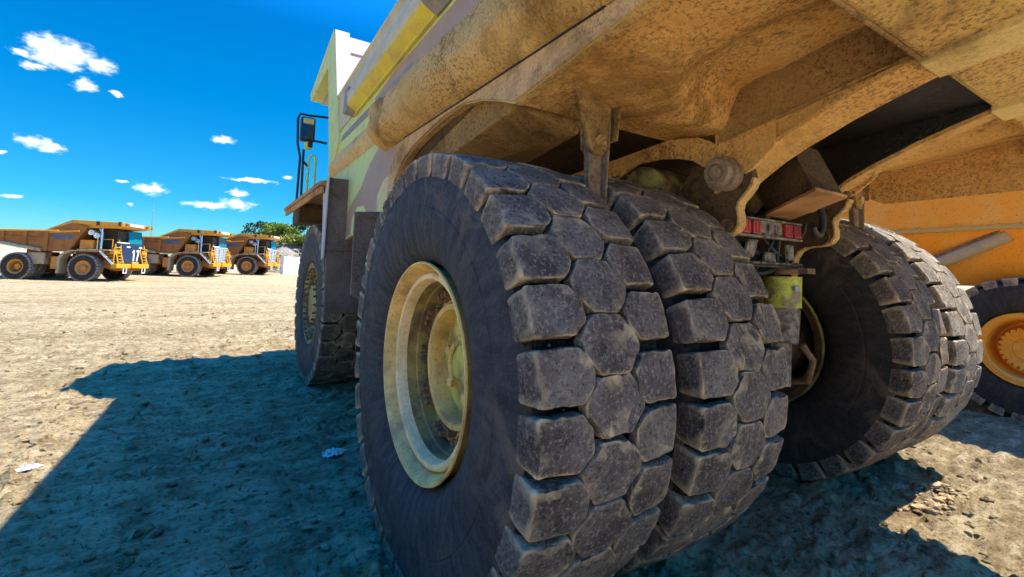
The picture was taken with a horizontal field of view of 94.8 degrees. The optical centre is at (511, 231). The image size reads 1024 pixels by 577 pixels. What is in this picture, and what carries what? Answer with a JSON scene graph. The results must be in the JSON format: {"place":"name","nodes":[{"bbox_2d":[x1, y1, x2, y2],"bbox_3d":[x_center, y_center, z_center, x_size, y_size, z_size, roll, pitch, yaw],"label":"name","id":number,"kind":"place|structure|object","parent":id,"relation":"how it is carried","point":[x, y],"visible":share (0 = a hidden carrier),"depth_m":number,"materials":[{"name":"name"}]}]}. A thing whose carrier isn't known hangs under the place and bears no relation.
{"place":"outdoors","nodes":[
{"label":"outdoors","id":0,"kind":"place"},
{"bbox_2d":[0,0,396,255],"label":"sky","id":1,"kind":"structure","parent":0,"point":[111,110],"materials":[{"name":"blue"}]},
{"bbox_2d":[230,233,302,269],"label":"hill","id":2,"kind":"structure","parent":0,"point":[286,251],"depth_m":89.73,"materials":[{"name":"white stone"}]},
{"bbox_2d":[241,229,256,233],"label":"tree","id":3,"kind":"object","parent":2,"relation":"on","point":[245,231],"visible":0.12,"depth_m":113.61,"materials":[{"name":"green plant"}]},
{"bbox_2d":[242,221,267,234],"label":"tree","id":4,"kind":"object","parent":2,"relation":"on","point":[256,226],"visible":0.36,"depth_m":103.82,"materials":[{"name":"green plant"}]},
{"bbox_2d":[260,222,282,234],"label":"tree","id":5,"kind":"object","parent":2,"relation":"on","point":[274,223],"visible":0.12,"depth_m":98.65,"materials":[{"name":"green plant"}]},
{"bbox_2d":[260,222,292,236],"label":"tree","id":6,"kind":"object","parent":2,"relation":"on","point":[273,226],"visible":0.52,"depth_m":96.49,"materials":[{"name":"green plant"}]},
{"bbox_2d":[268,242,301,272],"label":"rubble","id":7,"kind":"object","parent":2,"relation":"on","point":[280,254],"visible":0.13,"depth_m":88.78,"materials":[{"name":"grey stone"}]},
{"bbox_2d":[268,224,302,236],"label":"tree","id":8,"kind":"object","parent":2,"relation":"on","point":[289,229],"visible":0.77,"depth_m":95.52,"materials":[{"name":"green plant"}]},
{"bbox_2d":[276,233,301,245],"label":"tree","id":9,"kind":"object","parent":2,"relation":"on","point":[287,238],"visible":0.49,"depth_m":91.62,"materials":[{"name":"green plant"}]},
{"bbox_2d":[292,234,305,244],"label":"tree","id":10,"kind":"object","parent":2,"relation":"on","point":[300,239],"visible":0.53,"depth_m":91.98,"materials":[{"name":"green plant"}]},
{"bbox_2d":[291,214,308,234],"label":"tree","id":11,"kind":"object","parent":2,"relation":"on","point":[301,227],"visible":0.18,"depth_m":99.41,"materials":[{"name":"green plant"}]},
{"bbox_2d":[0,272,1023,576],"bbox_3d":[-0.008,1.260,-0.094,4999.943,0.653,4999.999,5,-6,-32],"label":"ground","id":12,"kind":"structure","parent":0,"point":[182,302],"depth_m":3.65,"materials":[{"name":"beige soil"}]},
{"bbox_2d":[14,463,44,472],"bbox_3d":[-3.515,1.703,3.406,0.204,0.043,0.126,5,-6,-32],"label":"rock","id":13,"kind":"object","parent":12,"relation":"on","point":[32,466],"visible":0.96,"depth_m":3.40,"materials":[{"name":"white stone"}]},
{"bbox_2d":[0,220,152,280],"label":"haul truck","id":14,"kind":"object","parent":12,"relation":"on","point":[112,250],"visible":0.94,"depth_m":36.53,"materials":[{"name":"metal"}]},
{"bbox_2d":[0,244,238,272],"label":"dirt bank","id":15,"kind":"structure","parent":12,"relation":"on","point":[5,250],"depth_m":50.63,"materials":[{"name":"beige soil"}]},
{"bbox_2d":[130,229,233,276],"bbox_3d":[-35.016,2.162,48.232,10.450,4.803,4.374,2,-5,-7],"label":"haul truck","id":16,"kind":"object","parent":12,"relation":"on","point":[193,252],"visible":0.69,"depth_m":46.77,"materials":[{"name":"metal"}]},
{"bbox_2d":[217,233,282,274],"bbox_3d":[-33.461,2.669,55.782,10.450,4.803,4.374,2,-5,-7],"label":"haul truck","id":17,"kind":"object","parent":12,"relation":"on","point":[254,254],"visible":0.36,"depth_m":54.52,"materials":[{"name":"yellow metal"}]},
{"bbox_2d":[280,256,299,273],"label":"block wall","id":18,"kind":"structure","parent":12,"relation":"on","point":[289,265],"depth_m":62.56,"materials":[{"name":"white concrete"}]},
{"bbox_2d":[321,447,347,458],"bbox_3d":[-1.457,1.792,3.838,0.259,0.039,0.217,5,-6,-32],"label":"rock","id":19,"kind":"object","parent":12,"relation":"on","point":[327,453],"visible":1,"depth_m":3.81,"materials":[{"name":"stone"}]},
{"bbox_2d":[284,0,1023,576],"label":"haul truck","id":20,"kind":"object","parent":12,"relation":"on","point":[598,288],"visible":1,"depth_m":2.33,"materials":[{"name":"painted metal"},{"name":"rubber"},{"name":"mud"}]},
{"bbox_2d":[892,481,969,515],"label":"dirt clods","id":21,"kind":"object","parent":12,"relation":"on","point":[933,502],"visible":0.97,"depth_m":3.25,"materials":[{"name":"beige soil"}]},
{"bbox_2d":[841,191,1023,422],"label":"dump truck","id":22,"kind":"object","parent":12,"relation":"on","point":[976,242],"visible":0.2,"depth_m":5.61,"materials":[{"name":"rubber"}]}
]}

